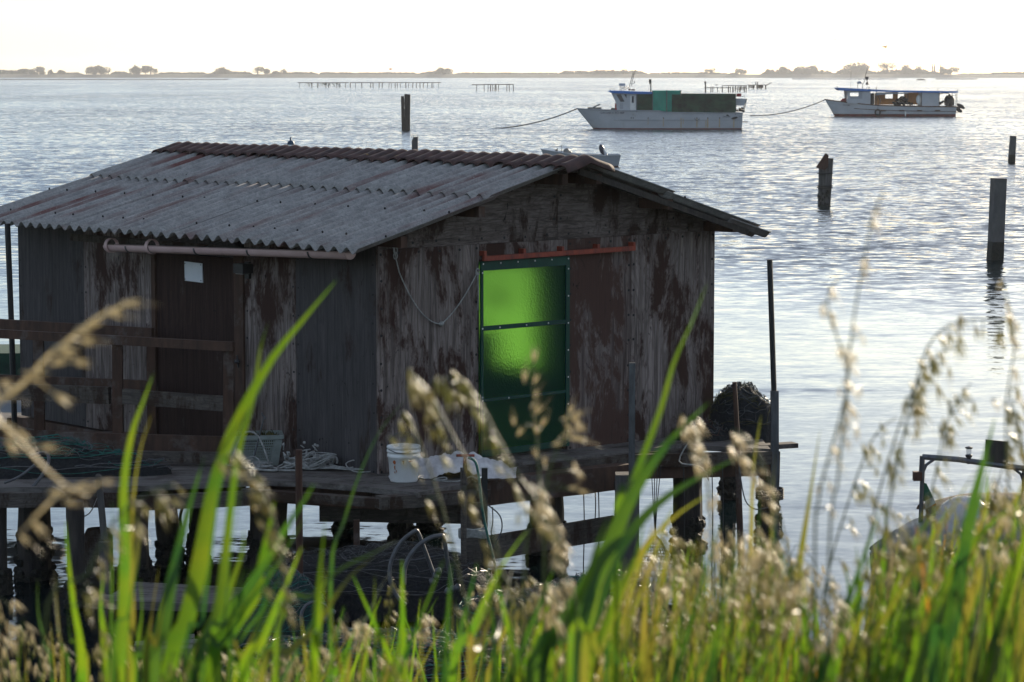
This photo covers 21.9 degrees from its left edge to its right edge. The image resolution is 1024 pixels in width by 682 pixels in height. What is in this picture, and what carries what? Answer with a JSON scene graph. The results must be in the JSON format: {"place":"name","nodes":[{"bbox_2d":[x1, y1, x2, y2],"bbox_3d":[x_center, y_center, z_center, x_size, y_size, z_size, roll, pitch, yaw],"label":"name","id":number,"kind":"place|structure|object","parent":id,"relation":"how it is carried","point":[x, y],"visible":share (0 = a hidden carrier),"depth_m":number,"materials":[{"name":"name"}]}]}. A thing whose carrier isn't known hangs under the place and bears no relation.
{"place":"outdoors","nodes":[
{"label":"outdoors","id":0,"kind":"place"},
{"bbox_2d":[0,78,1023,681],"bbox_3d":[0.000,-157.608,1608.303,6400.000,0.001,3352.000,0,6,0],"label":"water","id":1,"kind":"structure","parent":0,"point":[932,270],"depth_m":76.76,"materials":[{"name":"blue liquid"}]},
{"bbox_2d":[0,344,20,412],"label":"moored boat","id":2,"kind":"object","parent":1,"relation":"on","point":[5,406],"visible":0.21,"depth_m":35.61,"materials":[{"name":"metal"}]},
{"bbox_2d":[0,413,33,429],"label":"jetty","id":3,"kind":"object","parent":1,"relation":"in","point":[5,417],"visible":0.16,"depth_m":29.45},
{"bbox_2d":[84,527,111,576],"bbox_3d":[-3.706,1.888,23.709,0.260,0.420,0.253,0,6,0],"label":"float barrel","id":4,"kind":"object","parent":1,"relation":"on","point":[92,537],"visible":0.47,"depth_m":23.60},
{"bbox_2d":[98,541,112,629],"bbox_3d":[-3.382,2.134,22.025,0.102,0.939,0.100,0,6,0],"label":"wooden post","id":5,"kind":"object","parent":1,"relation":"in","point":[104,560],"visible":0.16,"depth_m":21.97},
{"bbox_2d":[95,474,107,539],"bbox_3d":[-3.391,1.369,21.848,0.094,0.553,0.030,0,6,0],"label":"wooden stake","id":6,"kind":"object","parent":5,"relation":"attached to","point":[101,507],"visible":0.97,"depth_m":21.83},
{"bbox_2d":[92,582,242,621],"bbox_3d":[-2.800,2.165,21.873,1.117,0.181,0.850,1,6,10],"label":"plank step","id":7,"kind":"object","parent":5,"relation":"attached to","point":[147,589],"visible":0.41,"depth_m":21.64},
{"bbox_2d":[0,79,227,79],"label":"stake row","id":8,"kind":"object","parent":1,"relation":"in","point":[113,79],"visible":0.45,"depth_m":2097.35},
{"bbox_2d":[134,634,194,676],"bbox_3d":[-2.591,2.365,19.915,0.493,0.217,0.500,0,6,-4],"label":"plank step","id":9,"kind":"object","parent":1,"relation":"on","point":[191,641],"visible":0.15,"depth_m":19.81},
{"bbox_2d":[232,566,333,647],"bbox_3d":[-1.907,2.133,21.670,0.930,0.553,1.179,0,6,0],"label":"net heap","id":10,"kind":"object","parent":1,"relation":"on","point":[298,583],"visible":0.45,"depth_m":21.32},
{"bbox_2d":[299,601,335,626],"bbox_3d":[-1.539,2.164,20.930,0.269,0.199,0.168,-2,6,-23],"label":"net hoop","id":11,"kind":"object","parent":10,"relation":"on","point":[305,606],"visible":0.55,"depth_m":20.94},
{"bbox_2d":[295,449,302,575],"bbox_3d":[-1.774,1.794,22.092,0.057,1.795,0.060,0,6,0],"label":"rusty pole","id":12,"kind":"object","parent":1,"relation":"in","point":[299,497],"visible":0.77,"depth_m":22.03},
{"bbox_2d":[353,519,359,549],"bbox_3d":[-1.362,2.172,23.235,0.054,1.214,0.054,0,6,0],"label":"wooden post","id":13,"kind":"object","parent":1,"relation":"in","point":[356,529],"visible":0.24,"depth_m":23.16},
{"bbox_2d":[297,82,440,87],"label":"stake rack","id":14,"kind":"object","parent":1,"relation":"in","point":[329,83],"visible":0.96,"depth_m":898.25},
{"bbox_2d":[266,539,498,622],"bbox_3d":[-1.165,2.005,22.641,2.160,0.612,1.139,0,6,0],"label":"net heap","id":15,"kind":"object","parent":1,"relation":"on","point":[371,572],"visible":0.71,"depth_m":22.21,"materials":[{"name":"fabric"}]},
{"bbox_2d":[387,528,441,605],"bbox_3d":[-0.785,1.826,21.404,0.442,0.609,0.289,0,6,0],"label":"net hoop","id":16,"kind":"object","parent":15,"relation":"on","point":[434,573],"visible":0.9,"depth_m":21.37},
{"bbox_2d":[403,533,460,594],"bbox_3d":[-0.643,1.790,21.183,0.473,0.495,0.260,0,6,0],"label":"net hoop","id":17,"kind":"object","parent":15,"relation":"on","point":[455,587],"visible":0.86,"depth_m":21.14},
{"bbox_2d":[0,416,797,609],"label":"deck","id":18,"kind":"structure","parent":1,"relation":"in","point":[400,509],"depth_m":24.15,"materials":[{"name":"wood"}]},
{"bbox_2d":[4,451,50,485],"bbox_3d":[-4.247,1.169,23.354,0.270,0.351,0.541,2,6,16],"label":"hose","id":19,"kind":"object","parent":18,"relation":"on","point":[40,477],"visible":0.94,"depth_m":23.32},
{"bbox_2d":[0,319,156,441],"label":"walkway railing","id":20,"kind":"object","parent":18,"relation":"on","point":[38,357],"visible":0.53,"depth_m":26.34,"materials":[{"name":"wood"}]},
{"bbox_2d":[0,434,171,478],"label":"net heap","id":21,"kind":"object","parent":18,"relation":"on","point":[78,458],"visible":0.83,"depth_m":23.83,"materials":[{"name":"fabric"}]},
{"bbox_2d":[0,329,234,437],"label":"walkway railing","id":22,"kind":"object","parent":18,"relation":"on","point":[121,397],"visible":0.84,"depth_m":24.93,"materials":[{"name":"wood"}]},
{"bbox_2d":[231,430,283,465],"bbox_3d":[-2.390,1.002,24.538,0.530,0.294,0.360,-1,6,-8],"label":"plastic basket","id":23,"kind":"object","parent":18,"relation":"on","point":[273,453],"visible":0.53,"depth_m":24.40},
{"bbox_2d":[236,427,276,451],"bbox_3d":[-2.379,0.915,24.528,0.485,0.206,0.278,0,6,0],"label":"weed heap","id":24,"kind":"object","parent":23,"relation":"in","point":[262,433],"visible":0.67,"depth_m":24.47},
{"bbox_2d":[227,431,370,472],"bbox_3d":[-1.927,0.998,24.204,1.429,0.355,0.455,0,6,0],"label":"rope tangle","id":25,"kind":"object","parent":18,"relation":"on","point":[316,461],"visible":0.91,"depth_m":24.14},
{"bbox_2d":[252,412,265,457],"bbox_3d":[-2.311,0.863,24.209,0.132,0.426,0.024,0,6,0],"label":"rod","id":26,"kind":"object","parent":25,"relation":"in","point":[255,450],"visible":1,"depth_m":24.20,"materials":[{"name":"metal"}]},
{"bbox_2d":[0,141,770,473],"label":"fishing hut","id":27,"kind":"object","parent":18,"relation":"on","point":[594,275],"visible":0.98,"depth_m":25.38,"materials":[{"name":"wood"}]},
{"bbox_2d":[5,223,17,428],"bbox_3d":[-5.172,0.019,27.340,0.099,2.470,0.060,0,6,0],"label":"dark pole","id":28,"kind":"object","parent":27,"relation":"attached to","point":[10,311],"visible":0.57,"depth_m":27.28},
{"bbox_2d":[184,261,202,282],"bbox_3d":[-3.111,-0.674,25.840,0.017,0.193,0.305,-5,8,-42],"label":"notice","id":29,"kind":"object","parent":27,"relation":"attached to","point":[193,271],"visible":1,"depth_m":25.83,"materials":[{"name":"paper"}]},
{"bbox_2d":[156,253,239,435],"bbox_3d":[-3.077,0.081,25.857,0.130,1.829,1.443,-5,8,-42],"label":"door","id":30,"kind":"structure","parent":27,"relation":"in","point":[185,309],"depth_m":25.96,"materials":[{"name":"wood"}]},
{"bbox_2d":[233,262,252,278],"bbox_3d":[-2.549,-0.671,25.129,0.133,0.160,0.150,-5,8,-42],"label":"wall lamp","id":31,"kind":"object","parent":27,"relation":"attached to","point":[246,269],"visible":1,"depth_m":25.09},
{"bbox_2d":[392,247,479,326],"bbox_3d":[-0.688,-0.530,24.178,1.058,0.813,0.042,-5,8,-42],"label":"rope","id":32,"kind":"object","parent":27,"relation":"hanging from","point":[441,323],"visible":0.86,"depth_m":24.25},
{"bbox_2d":[478,256,569,456],"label":"door","id":33,"kind":"structure","parent":27,"relation":"in","point":[524,304],"depth_m":25.00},
{"bbox_2d":[386,432,421,482],"bbox_3d":[-0.961,1.025,23.498,0.320,0.443,0.314,0,6,0],"label":"bucket","id":34,"kind":"object","parent":18,"relation":"on","point":[398,473],"visible":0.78,"depth_m":23.40,"materials":[{"name":"plastic"}]},
{"bbox_2d":[388,451,516,478],"bbox_3d":[-0.533,1.102,23.837,1.152,0.218,0.498,0,6,0],"label":"white cloth","id":35,"kind":"object","parent":18,"relation":"on","point":[436,465],"visible":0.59,"depth_m":23.68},
{"bbox_2d":[641,465,673,570],"bbox_3d":[1.332,1.665,24.599,0.360,1.021,0.282,0,6,0],"label":"net bag","id":36,"kind":"object","parent":18,"relation":"hanging from","point":[655,521],"visible":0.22,"depth_m":24.57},
{"bbox_2d":[672,417,729,441],"bbox_3d":[1.877,0.891,26.255,0.593,0.300,0.451,0,6,0],"label":"net heap","id":37,"kind":"object","parent":18,"relation":"on","point":[715,432],"visible":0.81,"depth_m":26.12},
{"bbox_2d":[722,466,723,560],"bbox_3d":[1.981,1.619,24.888,0.022,0.920,0.010,0,6,0],"label":"hanging line","id":38,"kind":"object","parent":18,"relation":"hanging from","point":[723,508],"visible":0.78,"depth_m":24.88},
{"bbox_2d":[708,381,769,442],"bbox_3d":[2.303,0.708,26.458,0.690,0.629,0.606,0,6,0],"label":"net heap","id":39,"kind":"object","parent":18,"relation":"on","point":[753,407],"visible":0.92,"depth_m":26.26,"materials":[{"name":"fabric"}]},
{"bbox_2d":[737,455,768,509],"bbox_3d":[2.274,1.333,24.959,0.299,0.528,0.011,0,6,0],"label":"hanging line","id":40,"kind":"object","parent":18,"relation":"hanging from","point":[742,488],"visible":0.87,"depth_m":24.96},
{"bbox_2d":[755,259,783,544],"bbox_3d":[2.492,0.592,25.488,0.285,2.761,0.277,0,6,0],"label":"tall pole","id":41,"kind":"object","parent":18,"relation":"attached to","point":[774,420],"visible":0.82,"depth_m":25.46,"materials":[{"name":"metal"}]},
{"bbox_2d":[401,94,409,129],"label":"mooring post","id":42,"kind":"object","parent":1,"relation":"in","point":[405,102],"visible":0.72,"depth_m":219.38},
{"bbox_2d":[411,134,418,149],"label":"mooring post","id":43,"kind":"object","parent":1,"relation":"in","point":[414,142],"visible":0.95,"depth_m":59.78,"materials":[{"name":"wood"}]},
{"bbox_2d":[466,502,481,568],"bbox_3d":[-0.344,2.099,23.027,0.205,1.401,0.061,0,6,0],"label":"plank post","id":44,"kind":"object","parent":1,"relation":"in","point":[474,551],"visible":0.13,"depth_m":22.96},
{"bbox_2d":[482,468,487,571],"bbox_3d":[-0.234,1.957,22.711,0.052,1.748,0.052,0,6,0],"label":"steel post","id":45,"kind":"object","parent":1,"relation":"in","point":[485,484],"visible":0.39,"depth_m":22.62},
{"bbox_2d":[456,454,496,573],"bbox_3d":[-0.297,1.617,22.529,0.351,1.333,0.230,0,6,0],"label":"ladder","id":46,"kind":"object","parent":45,"relation":"attached to","point":[464,532],"visible":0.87,"depth_m":22.44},
{"bbox_2d":[472,84,513,90],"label":"stake rack","id":47,"kind":"object","parent":1,"relation":"in","point":[495,86],"visible":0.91,"depth_m":718.10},
{"bbox_2d":[442,571,679,661],"bbox_3d":[0.388,2.124,21.122,1.982,0.675,1.358,0,6,0],"label":"net heap","id":48,"kind":"object","parent":1,"relation":"on","point":[576,578],"visible":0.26,"depth_m":20.85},
{"bbox_2d":[541,144,620,166],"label":"skiff","id":49,"kind":"object","parent":1,"relation":"on","point":[612,159],"visible":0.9,"depth_m":132.35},
{"bbox_2d":[615,472,638,571],"bbox_3d":[1.071,1.931,24.668,0.223,1.407,0.223,0,6,0],"label":"square post","id":50,"kind":"object","parent":1,"relation":"in","point":[621,477],"visible":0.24,"depth_m":24.55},
{"bbox_2d":[628,362,634,489],"bbox_3d":[1.106,0.826,24.406,0.057,1.258,0.057,0,6,0],"label":"steel post","id":51,"kind":"object","parent":50,"relation":"attached to","point":[631,416],"visible":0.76,"depth_m":24.37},
{"bbox_2d":[576,70,747,128],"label":"fishing boat","id":52,"kind":"object","parent":1,"relation":"on","point":[661,109],"visible":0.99,"depth_m":221.43,"materials":[{"name":"metal"}]},
{"bbox_2d":[500,109,576,127],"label":"mooring rope","id":53,"kind":"object","parent":52,"relation":"attached to","point":[538,121],"visible":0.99,"depth_m":224.26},
{"bbox_2d":[704,85,746,91],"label":"stake rack","id":54,"kind":"object","parent":1,"relation":"in","point":[740,87],"visible":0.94,"depth_m":683.88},
{"bbox_2d":[732,382,743,556],"bbox_3d":[2.156,1.329,25.160,0.140,1.894,0.064,0,6,0],"label":"wooden pole","id":55,"kind":"object","parent":1,"relation":"in","point":[739,515],"visible":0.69,"depth_m":25.13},
{"bbox_2d":[816,153,832,204],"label":"wooden post","id":56,"kind":"object","parent":1,"relation":"in","point":[825,173],"visible":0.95,"depth_m":93.76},
{"bbox_2d":[792,78,895,79],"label":"stake row","id":57,"kind":"object","parent":1,"relation":"in","point":[829,79],"visible":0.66,"depth_m":2248.41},
{"bbox_2d":[825,69,964,116],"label":"fishing boat","id":58,"kind":"object","parent":1,"relation":"on","point":[864,104],"visible":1,"depth_m":288.35,"materials":[{"name":"metal"}]},
{"bbox_2d":[869,439,1023,617],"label":"tarp covered boat","id":59,"kind":"object","parent":1,"relation":"on","point":[996,453],"visible":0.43,"depth_m":21.99,"materials":[{"name":"metal"}]},
{"bbox_2d":[986,178,1006,260],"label":"wooden post","id":60,"kind":"object","parent":1,"relation":"in","point":[996,222],"visible":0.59,"depth_m":65.59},
{"bbox_2d":[1008,136,1015,162],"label":"mooring post","id":61,"kind":"object","parent":1,"relation":"in","point":[1012,151],"visible":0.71,"depth_m":138.25,"materials":[{"name":"wood"}]},
{"bbox_2d":[0,458,1023,681],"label":"grass","id":62,"kind":"structure","parent":0,"point":[708,670],"depth_m":2.98,"materials":[{"name":"green plant"}]},
{"bbox_2d":[0,74,1023,77],"bbox_3d":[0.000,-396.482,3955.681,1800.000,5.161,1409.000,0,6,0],"label":"terrain","id":63,"kind":"structure","parent":0,"point":[510,75],"depth_m":3272.38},
{"bbox_2d":[31,66,45,73],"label":"tree","id":64,"kind":"object","parent":63,"relation":"on","point":[40,70],"visible":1,"depth_m":3288.12,"materials":[{"name":"green plant"}]},
{"bbox_2d":[85,65,102,73],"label":"tree","id":65,"kind":"object","parent":63,"relation":"on","point":[90,70],"visible":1,"depth_m":3288.17,"materials":[{"name":"green plant"}]},
{"bbox_2d":[140,65,157,73],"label":"tree","id":66,"kind":"object","parent":63,"relation":"on","point":[145,69],"visible":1,"depth_m":3287.59,"materials":[{"name":"green plant"}]},
{"bbox_2d":[434,67,453,73],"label":"tree","id":67,"kind":"object","parent":63,"relation":"on","point":[440,70],"visible":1,"depth_m":3288.34,"materials":[{"name":"green plant"}]},
{"bbox_2d":[0,68,1023,73],"bbox_3d":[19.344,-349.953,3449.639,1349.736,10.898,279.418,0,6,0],"label":"wood","id":68,"kind":"object","parent":63,"relation":"on","point":[29,71],"visible":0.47,"depth_m":3438.77,"materials":[{"name":"green plant"}]},
{"bbox_2d":[775,66,791,73],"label":"tree","id":69,"kind":"object","parent":63,"relation":"on","point":[783,70],"visible":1,"depth_m":3290.68,"materials":[{"name":"green plant"}]},
{"bbox_2d":[798,65,817,73],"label":"tree","id":70,"kind":"object","parent":63,"relation":"on","point":[809,69],"visible":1,"depth_m":3289.50,"materials":[{"name":"green plant"}]},
{"bbox_2d":[841,61,869,73],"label":"tree","id":71,"kind":"object","parent":63,"relation":"on","point":[857,69],"visible":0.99,"depth_m":3285.94,"materials":[{"name":"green plant"}]},
{"bbox_2d":[876,61,897,73],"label":"tree","id":72,"kind":"object","parent":63,"relation":"on","point":[886,67],"visible":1,"depth_m":3291.72,"materials":[{"name":"green plant"}]},
{"bbox_2d":[901,66,927,73],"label":"tree","id":73,"kind":"object","parent":63,"relation":"on","point":[917,70],"visible":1,"depth_m":3286.58,"materials":[{"name":"green plant"}]},
{"bbox_2d":[939,66,959,73],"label":"tree","id":74,"kind":"object","parent":63,"relation":"on","point":[947,71],"visible":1,"depth_m":3288.91,"materials":[{"name":"green plant"}]},
{"bbox_2d":[0,0,1023,73],"label":"sky","id":75,"kind":"structure","parent":0,"point":[316,36],"materials":[{"name":"white"}]},
{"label":"ground","id":76,"kind":"structure","parent":0,"visible":0},
{"bbox_2d":[0,423,116,553],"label":"wild oat","id":77,"kind":"object","parent":76,"relation":"on","point":[36,525],"visible":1,"depth_m":1.92,"materials":[{"name":"plant"}]},
{"bbox_2d":[37,521,88,681],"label":"reed","id":78,"kind":"object","parent":76,"relation":"on","point":[82,659],"visible":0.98,"depth_m":3.26,"materials":[{"name":"green plant"}]},
{"bbox_2d":[0,300,154,449],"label":"wild oat","id":79,"kind":"object","parent":76,"relation":"on","point":[62,350],"visible":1,"depth_m":1.90,"materials":[{"name":"plant"}]},
{"bbox_2d":[38,482,188,681],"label":"wild oat","id":80,"kind":"object","parent":76,"relation":"on","point":[160,502],"visible":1,"depth_m":2.33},
{"bbox_2d":[107,375,152,681],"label":"reed","id":81,"kind":"object","parent":76,"relation":"on","point":[121,658],"visible":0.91,"depth_m":2.96,"materials":[{"name":"green plant"}]},
{"bbox_2d":[99,570,160,681],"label":"reed","id":82,"kind":"object","parent":76,"relation":"on","point":[136,655],"visible":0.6,"depth_m":3.37,"materials":[{"name":"green plant"}]},
{"bbox_2d":[141,281,335,681],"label":"reed","id":83,"kind":"object","parent":76,"relation":"on","point":[177,635],"visible":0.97,"depth_m":2.83,"materials":[{"name":"green plant"}]},
{"bbox_2d":[187,484,313,681],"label":"reed","id":84,"kind":"object","parent":76,"relation":"on","point":[242,605],"visible":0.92,"depth_m":2.72,"materials":[{"name":"green plant"}]},
{"bbox_2d":[216,450,299,681],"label":"wild oat","id":85,"kind":"object","parent":76,"relation":"on","point":[257,496],"visible":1,"depth_m":2.33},
{"bbox_2d":[224,547,301,681],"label":"reed","id":86,"kind":"object","parent":76,"relation":"on","point":[244,659],"visible":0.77,"depth_m":2.95,"materials":[{"name":"green plant"}]},
{"bbox_2d":[258,524,396,681],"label":"reed","id":87,"kind":"object","parent":76,"relation":"on","point":[313,633],"visible":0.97,"depth_m":2.85,"materials":[{"name":"green plant"}]},
{"bbox_2d":[328,404,401,681],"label":"reed","id":88,"kind":"object","parent":76,"relation":"on","point":[348,673],"visible":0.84,"depth_m":3.49,"materials":[{"name":"green plant"}]},
{"bbox_2d":[222,625,559,681],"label":"weeds","id":89,"kind":"object","parent":76,"relation":"on","point":[429,666],"visible":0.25,"depth_m":19.49,"materials":[{"name":"plant"}]},
{"bbox_2d":[389,411,470,681],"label":"wild oat","id":90,"kind":"object","parent":76,"relation":"on","point":[407,448],"visible":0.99,"depth_m":2.84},
{"bbox_2d":[406,367,514,681],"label":"wild oat","id":91,"kind":"object","parent":76,"relation":"on","point":[416,387],"visible":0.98,"depth_m":2.63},
{"bbox_2d":[448,531,526,681],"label":"reed","id":92,"kind":"object","parent":76,"relation":"on","point":[462,640],"visible":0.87,"depth_m":2.85,"materials":[{"name":"green plant"}]},
{"bbox_2d":[428,370,579,681],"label":"wild oat","id":93,"kind":"object","parent":76,"relation":"on","point":[465,384],"visible":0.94,"depth_m":2.52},
{"bbox_2d":[0,478,1023,681],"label":"dry grass","id":94,"kind":"structure","parent":76,"relation":"on","point":[745,584],"depth_m":3.23,"materials":[{"name":"plant"}]},
{"bbox_2d":[511,346,549,631],"bbox_3d":[0.019,0.870,2.801,0.041,1.746,0.058,0,6,0],"label":"wild oat","id":95,"kind":"object","parent":76,"relation":"on","point":[535,411],"visible":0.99,"depth_m":2.73,"materials":[{"name":"plant"}]},
{"bbox_2d":[529,482,574,681],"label":"wild oat","id":96,"kind":"object","parent":76,"relation":"on","point":[547,509],"visible":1,"depth_m":2.43,"materials":[{"name":"plant"}]},
{"bbox_2d":[520,400,596,681],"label":"wild oat","id":97,"kind":"object","parent":76,"relation":"on","point":[558,443],"visible":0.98,"depth_m":2.63,"materials":[{"name":"plant"}]},
{"bbox_2d":[525,402,739,681],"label":"reed","id":98,"kind":"object","parent":76,"relation":"on","point":[592,588],"visible":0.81,"depth_m":2.67,"materials":[{"name":"green plant"}]},
{"bbox_2d":[580,285,706,681],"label":"reed","id":99,"kind":"object","parent":76,"relation":"on","point":[592,643],"visible":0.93,"depth_m":2.80,"materials":[{"name":"green plant"}]},
{"bbox_2d":[677,414,722,681],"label":"wild oat","id":100,"kind":"object","parent":76,"relation":"on","point":[700,450],"visible":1,"depth_m":2.72,"materials":[{"name":"plant"}]},
{"bbox_2d":[688,418,760,681],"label":"reed","id":101,"kind":"object","parent":76,"relation":"on","point":[751,527],"visible":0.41,"depth_m":3.65,"materials":[{"name":"green plant"}]},
{"bbox_2d":[728,429,810,681],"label":"wild oat","id":102,"kind":"object","parent":76,"relation":"on","point":[789,587],"visible":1,"depth_m":2.63,"materials":[{"name":"plant"}]},
{"bbox_2d":[766,432,819,681],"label":"reed","id":103,"kind":"object","parent":76,"relation":"on","point":[802,543],"visible":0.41,"depth_m":3.35,"materials":[{"name":"green plant"}]},
{"bbox_2d":[816,568,855,681],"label":"reed","id":104,"kind":"object","parent":76,"relation":"on","point":[848,586],"visible":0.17,"depth_m":3.21,"materials":[{"name":"green plant"}]},
{"bbox_2d":[812,278,861,681],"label":"wild oat","id":105,"kind":"object","parent":76,"relation":"on","point":[831,318],"visible":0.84,"depth_m":2.57,"materials":[{"name":"plant"}]},
{"bbox_2d":[825,191,884,681],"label":"wild oat","id":106,"kind":"object","parent":76,"relation":"on","point":[864,263],"visible":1,"depth_m":2.48,"materials":[{"name":"plant"}]},
{"bbox_2d":[818,417,896,658],"bbox_3d":[0.421,0.884,3.295,0.094,1.590,0.056,0,6,0],"label":"wild oat","id":107,"kind":"object","parent":76,"relation":"on","point":[859,496],"visible":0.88,"depth_m":3.23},
{"bbox_2d":[855,510,937,681],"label":"reed","id":108,"kind":"object","parent":76,"relation":"on","point":[898,642],"visible":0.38,"depth_m":3.08,"materials":[{"name":"green plant"}]},
{"bbox_2d":[852,344,966,681],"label":"wild oat","id":109,"kind":"object","parent":76,"relation":"on","point":[938,390],"visible":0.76,"depth_m":3.06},
{"bbox_2d":[869,314,1017,681],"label":"wild oat","id":110,"kind":"object","parent":76,"relation":"on","point":[917,411],"visible":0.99,"depth_m":2.92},
{"bbox_2d":[915,383,977,611],"bbox_3d":[0.531,0.862,3.292,0.079,1.632,0.068,0,6,0],"label":"wild oat","id":111,"kind":"object","parent":76,"relation":"on","point":[950,430],"visible":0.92,"depth_m":3.22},
{"bbox_2d":[904,418,1021,681],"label":"reed","id":112,"kind":"object","parent":76,"relation":"on","point":[928,653],"visible":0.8,"depth_m":2.75,"materials":[{"name":"green plant"}]},
{"bbox_2d":[975,444,1023,622],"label":"wild oat","id":113,"kind":"object","parent":76,"relation":"on","point":[991,506],"visible":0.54,"depth_m":3.37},
{"bbox_2d":[991,278,1023,681],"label":"wild oat","id":114,"kind":"object","parent":76,"relation":"on","point":[1015,374],"visible":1,"depth_m":2.78,"materials":[{"name":"plant"}]},
{"bbox_2d":[1004,386,1023,505],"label":"wild oat","id":115,"kind":"object","parent":76,"relation":"on","point":[1011,414],"visible":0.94,"depth_m":3.22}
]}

